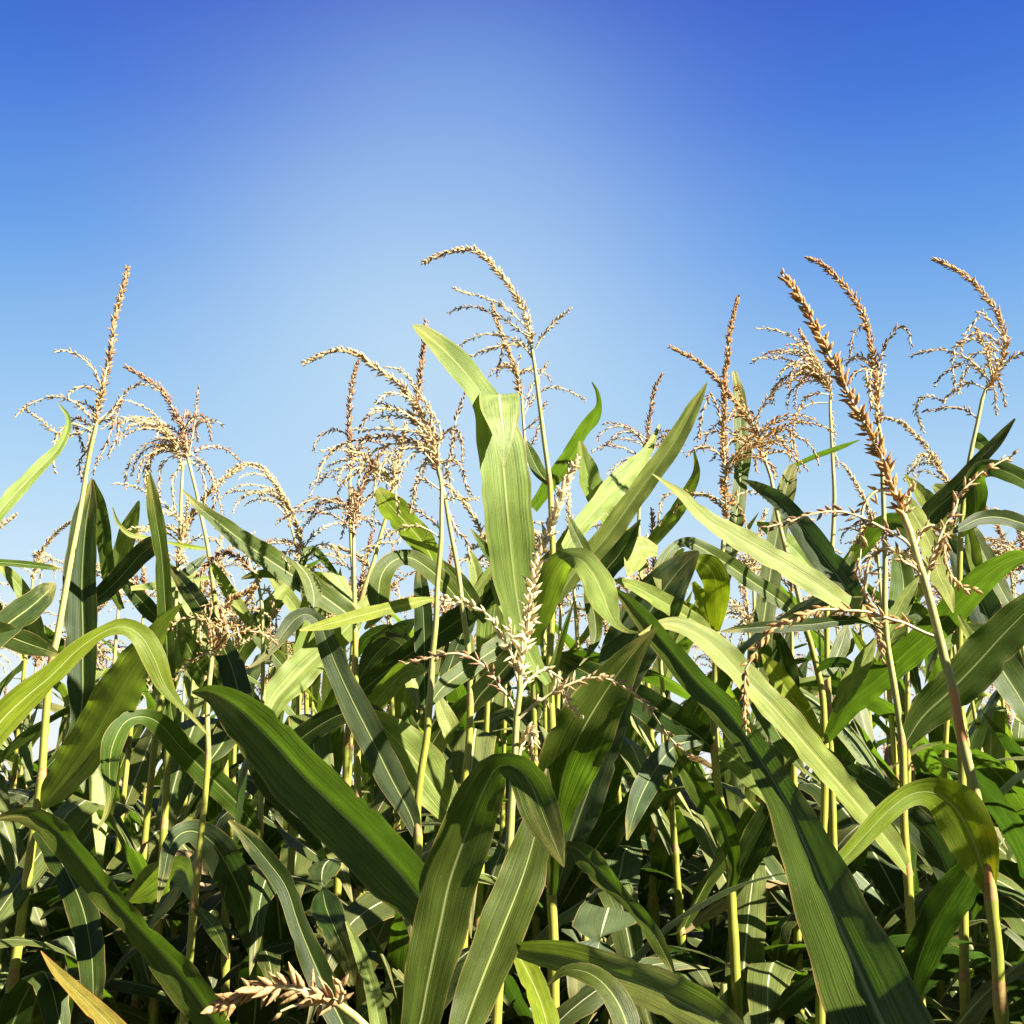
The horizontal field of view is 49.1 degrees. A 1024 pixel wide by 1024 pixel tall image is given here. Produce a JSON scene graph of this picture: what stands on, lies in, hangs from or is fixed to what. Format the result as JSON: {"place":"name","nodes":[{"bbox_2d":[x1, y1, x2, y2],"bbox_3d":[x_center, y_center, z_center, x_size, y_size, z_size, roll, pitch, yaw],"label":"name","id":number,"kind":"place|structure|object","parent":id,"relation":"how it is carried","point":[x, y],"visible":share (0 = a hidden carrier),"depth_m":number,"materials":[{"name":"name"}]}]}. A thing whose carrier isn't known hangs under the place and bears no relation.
{"place":"outdoors","nodes":[
{"label":"outdoors","id":0,"kind":"place"},
{"bbox_2d":[0,0,1023,784],"label":"sky","id":1,"kind":"structure","parent":0,"point":[274,180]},
{"bbox_3d":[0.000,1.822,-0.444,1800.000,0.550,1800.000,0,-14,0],"label":"ground","id":2,"kind":"structure","parent":0,"visible":0},
{"bbox_2d":[0,864,15,962],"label":"corn plant","id":3,"kind":"object","parent":2,"relation":"on","point":[5,875],"visible":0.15,"depth_m":2.81,"materials":[{"name":"green plant"}]},
{"bbox_2d":[0,656,55,808],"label":"corn plant","id":4,"kind":"object","parent":2,"relation":"on","point":[9,740],"visible":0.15,"depth_m":4.39,"materials":[{"name":"green plant"}]},
{"bbox_2d":[0,773,119,962],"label":"corn plant","id":5,"kind":"object","parent":2,"relation":"on","point":[12,849],"visible":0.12,"depth_m":2.70,"materials":[{"name":"green plant"}]},
{"bbox_2d":[31,961,90,1023],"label":"corn plant","id":6,"kind":"object","parent":2,"relation":"on","point":[36,1017],"visible":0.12,"depth_m":2.19,"materials":[{"name":"green plant"}]},
{"bbox_2d":[0,650,144,1004],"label":"corn plant","id":7,"kind":"object","parent":2,"relation":"on","point":[25,754],"visible":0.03,"depth_m":3.75,"materials":[{"name":"green plant"}]},
{"bbox_2d":[0,923,147,1023],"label":"corn plant","id":8,"kind":"object","parent":2,"relation":"on","point":[36,962],"visible":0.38,"depth_m":2.48,"materials":[{"name":"green plant"}]},
{"bbox_2d":[0,691,149,850],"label":"corn plant","id":9,"kind":"object","parent":2,"relation":"on","point":[22,738],"visible":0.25,"depth_m":3.22,"materials":[{"name":"green plant"}]},
{"bbox_2d":[0,519,161,957],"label":"corn plant","id":10,"kind":"object","parent":2,"relation":"on","point":[12,778],"visible":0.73,"depth_m":3.74,"materials":[{"name":"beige plant"}]},
{"bbox_2d":[41,951,125,1023],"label":"corn plant","id":11,"kind":"object","parent":2,"relation":"on","point":[93,1007],"visible":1,"depth_m":0.86,"materials":[{"name":"yellow plant"}]},
{"bbox_2d":[0,265,181,1023],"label":"corn plant","id":12,"kind":"object","parent":2,"relation":"on","point":[99,708],"visible":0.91,"depth_m":2.28,"materials":[{"name":"green plant"}]},
{"bbox_2d":[0,513,198,1023],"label":"corn plant","id":13,"kind":"object","parent":2,"relation":"on","point":[39,896],"visible":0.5,"depth_m":2.72,"materials":[{"name":"green plant"}]},
{"bbox_2d":[11,647,188,948],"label":"corn plant","id":14,"kind":"object","parent":2,"relation":"on","point":[61,688],"visible":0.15,"depth_m":3.68,"materials":[{"name":"green plant"}]},
{"bbox_2d":[36,599,169,993],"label":"corn plant","id":15,"kind":"object","parent":2,"relation":"on","point":[128,820],"visible":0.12,"depth_m":3.63,"materials":[{"name":"green plant"}]},
{"bbox_2d":[0,403,209,746],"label":"corn plant","id":16,"kind":"object","parent":2,"relation":"on","point":[19,702],"visible":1,"depth_m":1.62,"materials":[{"name":"green plant"}]},
{"bbox_2d":[0,562,243,1022],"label":"corn plant","id":17,"kind":"object","parent":2,"relation":"on","point":[117,864],"visible":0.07,"depth_m":2.89,"materials":[{"name":"green plant"}]},
{"bbox_2d":[0,526,247,1023],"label":"corn plant","id":18,"kind":"object","parent":2,"relation":"on","point":[135,772],"visible":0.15,"depth_m":3.31,"materials":[{"name":"green plant"}]},
{"bbox_2d":[23,557,250,1007],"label":"corn plant","id":19,"kind":"object","parent":2,"relation":"on","point":[137,807],"visible":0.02,"depth_m":4.29,"materials":[{"name":"green plant"}]},
{"bbox_2d":[91,639,206,974],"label":"corn plant","id":20,"kind":"object","parent":2,"relation":"on","point":[151,705],"visible":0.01,"depth_m":3.80,"materials":[{"name":"green plant"}]},
{"bbox_2d":[5,531,314,1023],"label":"corn plant","id":21,"kind":"object","parent":2,"relation":"on","point":[85,835],"visible":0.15,"depth_m":3.18,"materials":[{"name":"green plant"}]},
{"bbox_2d":[93,399,238,1023],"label":"corn plant","id":22,"kind":"object","parent":2,"relation":"on","point":[123,561],"visible":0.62,"depth_m":2.88,"materials":[{"name":"green plant"}]},
{"bbox_2d":[76,364,259,1019],"bbox_3d":[-0.726,0.881,2.445,0.790,2.648,0.568,0,-14,0],"label":"corn plant","id":23,"kind":"object","parent":2,"relation":"on","point":[163,584],"visible":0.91,"depth_m":2.65,"materials":[{"name":"green plant"}]},
{"bbox_2d":[33,534,318,978],"bbox_3d":[-1.211,1.317,4.228,1.496,2.656,1.259,7,-16,-21],"label":"corn plant","id":24,"kind":"object","parent":2,"relation":"on","point":[246,650],"visible":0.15,"depth_m":4.26,"materials":[{"name":"green plant"}]},
{"bbox_2d":[0,807,387,1023],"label":"corn plant","id":25,"kind":"object","parent":2,"relation":"on","point":[189,991],"visible":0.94,"depth_m":1.53,"materials":[{"name":"green plant"}]},
{"bbox_2d":[78,1001,314,1023],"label":"corn plant","id":26,"kind":"object","parent":2,"relation":"on","point":[133,1014],"visible":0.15,"depth_m":2.48,"materials":[{"name":"green plant"}]},
{"bbox_2d":[0,464,403,1023],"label":"corn plant","id":27,"kind":"object","parent":2,"relation":"on","point":[74,812],"visible":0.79,"depth_m":2.56,"materials":[{"name":"green plant"}]},
{"bbox_2d":[126,566,277,1023],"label":"corn plant","id":28,"kind":"object","parent":2,"relation":"on","point":[221,743],"visible":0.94,"depth_m":2.01,"materials":[{"name":"green plant"}]},
{"bbox_2d":[25,568,385,1012],"bbox_3d":[-0.696,1.241,3.104,1.203,2.259,1.128,-5,-15,21],"label":"corn plant","id":29,"kind":"object","parent":2,"relation":"on","point":[213,969],"visible":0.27,"depth_m":3.18,"materials":[{"name":"green plant"}]},
{"bbox_2d":[30,557,389,1010],"bbox_3d":[-0.805,1.297,3.458,1.411,2.319,1.330,-3,-14,13],"label":"corn plant","id":30,"kind":"object","parent":2,"relation":"on","point":[273,839],"visible":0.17,"depth_m":3.55,"materials":[{"name":"green plant"}]},
{"bbox_2d":[1,469,474,1023],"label":"corn plant","id":31,"kind":"object","parent":2,"relation":"on","point":[267,911],"visible":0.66,"depth_m":2.67,"materials":[{"name":"green plant"}]},
{"bbox_2d":[96,528,388,1023],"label":"corn plant","id":32,"kind":"object","parent":2,"relation":"on","point":[298,672],"visible":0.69,"depth_m":2.34,"materials":[{"name":"green plant"}]},
{"bbox_2d":[144,601,355,1023],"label":"corn plant","id":33,"kind":"object","parent":2,"relation":"on","point":[314,690],"visible":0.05,"depth_m":3.69,"materials":[{"name":"green plant"}]},
{"bbox_2d":[242,624,295,854],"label":"corn plant","id":34,"kind":"object","parent":2,"relation":"on","point":[283,648],"visible":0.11,"depth_m":4.27,"materials":[{"name":"green plant"}]},
{"bbox_2d":[201,961,367,1023],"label":"corn plant","id":35,"kind":"object","parent":2,"relation":"on","point":[316,996],"visible":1,"depth_m":0.95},
{"bbox_2d":[221,462,368,1011],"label":"corn plant","id":36,"kind":"object","parent":2,"relation":"on","point":[291,601],"visible":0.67,"depth_m":3.61,"materials":[{"name":"beige plant"}]},
{"bbox_2d":[105,416,492,1023],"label":"corn plant","id":37,"kind":"object","parent":2,"relation":"on","point":[385,680],"visible":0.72,"depth_m":2.60,"materials":[{"name":"green plant"}]},
{"bbox_2d":[77,446,541,1023],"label":"corn plant","id":38,"kind":"object","parent":2,"relation":"on","point":[315,854],"visible":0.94,"depth_m":2.55,"materials":[{"name":"green plant"}]},
{"bbox_2d":[139,530,522,1023],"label":"corn plant","id":39,"kind":"object","parent":2,"relation":"on","point":[382,805],"visible":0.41,"depth_m":3.33,"materials":[{"name":"green plant"}]},
{"bbox_2d":[286,358,414,1007],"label":"corn plant","id":40,"kind":"object","parent":2,"relation":"on","point":[377,644],"visible":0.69,"depth_m":2.87,"materials":[{"name":"beige plant"}]},
{"bbox_2d":[314,567,401,1015],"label":"corn plant","id":41,"kind":"object","parent":2,"relation":"on","point":[326,687],"visible":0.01,"depth_m":4.19,"materials":[{"name":"green plant"}]},
{"bbox_2d":[202,543,545,1023],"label":"corn plant","id":42,"kind":"object","parent":2,"relation":"on","point":[437,739],"visible":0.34,"depth_m":3.20,"materials":[{"name":"green plant"}]},
{"bbox_2d":[192,685,564,1023],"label":"corn plant","id":43,"kind":"object","parent":2,"relation":"on","point":[430,900],"visible":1,"depth_m":1.36,"materials":[{"name":"green plant"}]},
{"bbox_2d":[355,972,403,1023],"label":"corn plant","id":44,"kind":"object","parent":2,"relation":"on","point":[387,997],"visible":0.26,"depth_m":2.24,"materials":[{"name":"green plant"}]},
{"bbox_2d":[347,615,423,978],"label":"corn plant","id":45,"kind":"object","parent":2,"relation":"on","point":[407,693],"visible":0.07,"depth_m":3.82,"materials":[{"name":"green plant"}]},
{"bbox_2d":[249,345,533,1023],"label":"corn plant","id":46,"kind":"object","parent":2,"relation":"on","point":[412,530],"visible":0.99,"depth_m":2.15,"materials":[{"name":"green plant"}]},
{"bbox_2d":[361,682,530,992],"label":"corn plant","id":47,"kind":"object","parent":2,"relation":"on","point":[526,704],"depth_m":4.16,"materials":[{"name":"green plant"}]},
{"bbox_2d":[385,912,508,1023],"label":"corn plant","id":48,"kind":"object","parent":2,"relation":"on","point":[401,928],"visible":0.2,"depth_m":2.32,"materials":[{"name":"green plant"}]},
{"bbox_2d":[241,481,655,1023],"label":"corn plant","id":49,"kind":"object","parent":2,"relation":"on","point":[364,911],"visible":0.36,"depth_m":2.49,"materials":[{"name":"green plant"}]},
{"bbox_2d":[383,539,517,980],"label":"corn plant","id":50,"kind":"object","parent":2,"relation":"on","point":[448,664],"visible":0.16,"depth_m":3.61,"materials":[{"name":"green plant"}]},
{"bbox_2d":[358,319,566,1023],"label":"corn plant","id":51,"kind":"object","parent":2,"relation":"on","point":[404,735],"visible":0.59,"depth_m":2.32,"materials":[{"name":"green plant"}]},
{"bbox_2d":[420,545,513,743],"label":"corn plant","id":52,"kind":"object","parent":2,"relation":"on","point":[460,691],"visible":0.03,"depth_m":3.80,"materials":[{"name":"green plant"}]},
{"bbox_2d":[320,529,717,1023],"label":"corn plant","id":53,"kind":"object","parent":2,"relation":"on","point":[608,831],"visible":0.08,"depth_m":2.67,"materials":[{"name":"green plant"}]},
{"bbox_2d":[380,611,671,1001],"bbox_3d":[0.026,1.260,3.194,1.038,2.264,1.305,4,-14,-18],"label":"corn plant","id":54,"kind":"object","parent":2,"relation":"on","point":[407,837],"visible":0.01,"depth_m":3.28,"materials":[{"name":"green plant"}]},
{"bbox_2d":[387,529,695,1023],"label":"corn plant","id":55,"kind":"object","parent":2,"relation":"on","point":[676,798],"visible":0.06,"depth_m":3.28,"materials":[{"name":"green plant"}]},
{"bbox_2d":[398,454,693,1023],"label":"corn plant","id":56,"kind":"object","parent":2,"relation":"on","point":[539,997],"visible":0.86,"depth_m":1.68,"materials":[{"name":"beige plant"}]},
{"bbox_2d":[488,302,648,1006],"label":"corn plant","id":57,"kind":"object","parent":2,"relation":"on","point":[590,481],"visible":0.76,"depth_m":2.83,"materials":[{"name":"green plant"}]},
{"bbox_2d":[443,537,702,1023],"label":"corn plant","id":58,"kind":"object","parent":2,"relation":"on","point":[683,862],"visible":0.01,"depth_m":3.77,"materials":[{"name":"green plant"}]},
{"bbox_2d":[391,474,771,1023],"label":"corn plant","id":59,"kind":"object","parent":2,"relation":"on","point":[498,717],"visible":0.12,"depth_m":2.82,"materials":[{"name":"green plant"}]},
{"bbox_2d":[412,244,785,1023],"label":"corn plant","id":60,"kind":"object","parent":2,"relation":"on","point":[578,756],"visible":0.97,"depth_m":2.08,"materials":[{"name":"green plant"}]},
{"bbox_2d":[495,549,732,901],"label":"corn plant","id":61,"kind":"object","parent":2,"relation":"on","point":[569,642],"visible":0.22,"depth_m":3.71,"materials":[{"name":"green plant"}]},
{"bbox_2d":[516,940,744,1023],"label":"corn plant","id":62,"kind":"object","parent":2,"relation":"on","point":[621,985],"visible":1,"depth_m":1.20,"materials":[{"name":"green plant"}]},
{"bbox_2d":[557,957,709,1023],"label":"corn plant","id":63,"kind":"object","parent":2,"relation":"on","point":[586,1000],"visible":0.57,"depth_m":2.01,"materials":[{"name":"green plant"}]},
{"bbox_2d":[566,373,723,1023],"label":"corn plant","id":64,"kind":"object","parent":2,"relation":"on","point":[595,921],"visible":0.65,"depth_m":2.60,"materials":[{"name":"green plant"}]},
{"bbox_2d":[474,512,823,939],"bbox_3d":[0.516,1.272,3.708,1.377,2.487,1.125,-12,-18,41],"label":"corn plant","id":65,"kind":"object","parent":2,"relation":"on","point":[688,853],"visible":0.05,"depth_m":3.74,"materials":[{"name":"green plant"}]},
{"bbox_2d":[516,534,784,1023],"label":"corn plant","id":66,"kind":"object","parent":2,"relation":"on","point":[689,828],"visible":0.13,"depth_m":3.02,"materials":[{"name":"green plant"}]},
{"bbox_2d":[561,590,743,979],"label":"corn plant","id":67,"kind":"object","parent":2,"relation":"on","point":[673,635],"visible":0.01,"depth_m":4.39,"materials":[{"name":"green plant"}]},
{"bbox_2d":[558,294,805,1023],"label":"corn plant","id":68,"kind":"object","parent":2,"relation":"on","point":[631,551],"visible":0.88,"depth_m":2.40,"materials":[{"name":"green plant"}]},
{"bbox_2d":[604,576,776,907],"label":"corn plant","id":69,"kind":"object","parent":2,"relation":"on","point":[632,733],"visible":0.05,"depth_m":4.21,"materials":[{"name":"green plant"}]},
{"bbox_2d":[638,508,787,985],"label":"corn plant","id":70,"kind":"object","parent":2,"relation":"on","point":[713,927],"visible":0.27,"depth_m":2.98,"materials":[{"name":"green plant"}]},
{"bbox_2d":[638,595,813,938],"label":"corn plant","id":71,"kind":"object","parent":2,"relation":"on","point":[779,755],"visible":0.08,"depth_m":3.67,"materials":[{"name":"green plant"}]},
{"bbox_2d":[623,584,829,1023],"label":"corn plant","id":72,"kind":"object","parent":2,"relation":"on","point":[738,806],"visible":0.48,"depth_m":3.20,"materials":[{"name":"green plant"}]},
{"bbox_2d":[530,507,987,1023],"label":"corn plant","id":73,"kind":"object","parent":2,"relation":"on","point":[632,755],"visible":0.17,"depth_m":2.69,"materials":[{"name":"green plant"}]},
{"bbox_2d":[617,589,935,1023],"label":"corn plant","id":74,"kind":"object","parent":2,"relation":"on","point":[861,974],"visible":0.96,"depth_m":1.33,"materials":[{"name":"green plant"}]},
{"bbox_2d":[541,518,1018,1023],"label":"corn plant","id":75,"kind":"object","parent":2,"relation":"on","point":[769,980],"visible":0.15,"depth_m":2.76,"materials":[{"name":"green plant"}]},
{"bbox_2d":[634,934,988,1023],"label":"corn plant","id":76,"kind":"object","parent":2,"relation":"on","point":[795,997],"visible":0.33,"depth_m":2.19,"materials":[{"name":"green plant"}]},
{"bbox_2d":[673,594,973,996],"bbox_3d":[1.069,1.337,3.756,1.312,2.382,1.060,0,-13,3],"label":"corn plant","id":77,"kind":"object","parent":2,"relation":"on","point":[862,718],"visible":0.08,"depth_m":3.71,"materials":[{"name":"green plant"}]},
{"bbox_2d":[625,344,1023,1023],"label":"corn plant","id":78,"kind":"object","parent":2,"relation":"on","point":[775,662],"visible":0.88,"depth_m":2.48,"materials":[{"name":"green plant"}]},
{"bbox_2d":[638,256,1023,1023],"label":"corn plant","id":79,"kind":"object","parent":2,"relation":"on","point":[990,646],"visible":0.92,"depth_m":2.15,"materials":[{"name":"green plant"}]},
{"bbox_2d":[719,588,958,978],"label":"corn plant","id":80,"kind":"object","parent":2,"relation":"on","point":[845,752],"visible":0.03,"depth_m":4.14,"materials":[{"name":"green plant"}]},
{"bbox_2d":[692,462,1023,997],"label":"corn plant","id":81,"kind":"object","parent":2,"relation":"on","point":[886,764],"visible":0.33,"depth_m":3.21,"materials":[{"name":"green plant"}]},
{"bbox_2d":[764,943,957,1023],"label":"corn plant","id":82,"kind":"object","parent":2,"relation":"on","point":[950,1017],"visible":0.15,"depth_m":2.38,"materials":[{"name":"green plant"}]},
{"bbox_2d":[711,540,1023,1019],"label":"corn plant","id":83,"kind":"object","parent":2,"relation":"on","point":[882,869],"visible":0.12,"depth_m":2.83,"materials":[{"name":"green plant"}]},
{"bbox_2d":[759,569,986,931],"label":"corn plant","id":84,"kind":"object","parent":2,"relation":"on","point":[807,796],"visible":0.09,"depth_m":4.29,"materials":[{"name":"green plant"}]},
{"bbox_2d":[741,517,1007,1019],"bbox_3d":[1.194,1.287,3.713,1.086,2.460,1.389,7,-15,-26],"label":"corn plant","id":85,"kind":"object","parent":2,"relation":"on","point":[897,635],"visible":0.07,"depth_m":3.77,"materials":[{"name":"green plant"}]},
{"bbox_2d":[739,268,1017,1023],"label":"corn plant","id":86,"kind":"object","parent":2,"relation":"on","point":[962,819],"visible":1,"depth_m":1.48,"materials":[{"name":"green plant"}]},
{"bbox_2d":[749,326,1023,958],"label":"corn plant","id":87,"kind":"object","parent":2,"relation":"on","point":[893,520],"visible":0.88,"depth_m":2.87,"materials":[{"name":"green plant"}]},
{"bbox_2d":[807,571,987,939],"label":"corn plant","id":88,"kind":"object","parent":2,"relation":"on","point":[915,680],"visible":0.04,"depth_m":4.34,"materials":[{"name":"green plant"}]},
{"bbox_2d":[784,511,1023,989],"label":"corn plant","id":89,"kind":"object","parent":2,"relation":"on","point":[1011,948],"visible":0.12,"depth_m":2.75,"materials":[{"name":"green plant"}]},
{"bbox_2d":[787,527,1022,979],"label":"corn plant","id":90,"kind":"object","parent":2,"relation":"on","point":[977,735],"visible":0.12,"depth_m":3.71,"materials":[{"name":"green plant"}]},
{"bbox_2d":[802,884,1012,1019],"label":"corn plant","id":91,"kind":"object","parent":2,"relation":"on","point":[807,1014],"visible":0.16,"depth_m":2.65,"materials":[{"name":"green plant"}]},
{"bbox_2d":[800,606,1023,1021],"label":"corn plant","id":92,"kind":"object","parent":2,"relation":"on","point":[881,707],"visible":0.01,"depth_m":3.25,"materials":[{"name":"green plant"}]},
{"bbox_2d":[880,415,984,1000],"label":"corn plant","id":93,"kind":"object","parent":2,"relation":"on","point":[917,518],"visible":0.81,"depth_m":2.89,"materials":[{"name":"green plant"}]},
{"bbox_2d":[862,507,1023,1022],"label":"corn plant","id":94,"kind":"object","parent":2,"relation":"on","point":[1005,815],"visible":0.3,"depth_m":2.58,"materials":[{"name":"green plant"}]},
{"bbox_2d":[882,511,1023,935],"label":"corn plant","id":95,"kind":"object","parent":2,"relation":"on","point":[894,924],"visible":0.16,"depth_m":3.07,"materials":[{"name":"green plant"}]},
{"bbox_2d":[891,505,1023,949],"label":"corn plant","id":96,"kind":"object","parent":2,"relation":"on","point":[997,772],"visible":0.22,"depth_m":3.11,"materials":[{"name":"green plant"}]},
{"bbox_2d":[908,257,1023,1023],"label":"corn plant","id":97,"kind":"object","parent":2,"relation":"on","point":[1008,682],"visible":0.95,"depth_m":2.35,"materials":[{"name":"green plant"}]},
{"bbox_2d":[921,593,1018,1021],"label":"corn plant","id":98,"kind":"object","parent":2,"relation":"on","point":[993,747],"visible":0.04,"depth_m":3.81,"materials":[{"name":"green plant"}]},
{"bbox_2d":[918,665,1023,968],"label":"corn plant","id":99,"kind":"object","parent":2,"relation":"on","point":[969,715],"visible":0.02,"depth_m":4.70,"materials":[{"name":"green plant"}]},
{"bbox_2d":[971,896,1023,939],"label":"corn plant","id":100,"kind":"object","parent":2,"relation":"on","point":[1011,914],"visible":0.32,"depth_m":2.79,"materials":[{"name":"green plant"}]},
{"bbox_2d":[981,690,1023,770],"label":"corn plant","id":101,"kind":"object","parent":2,"relation":"on","point":[1012,747],"visible":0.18,"depth_m":3.51,"materials":[{"name":"green plant"}]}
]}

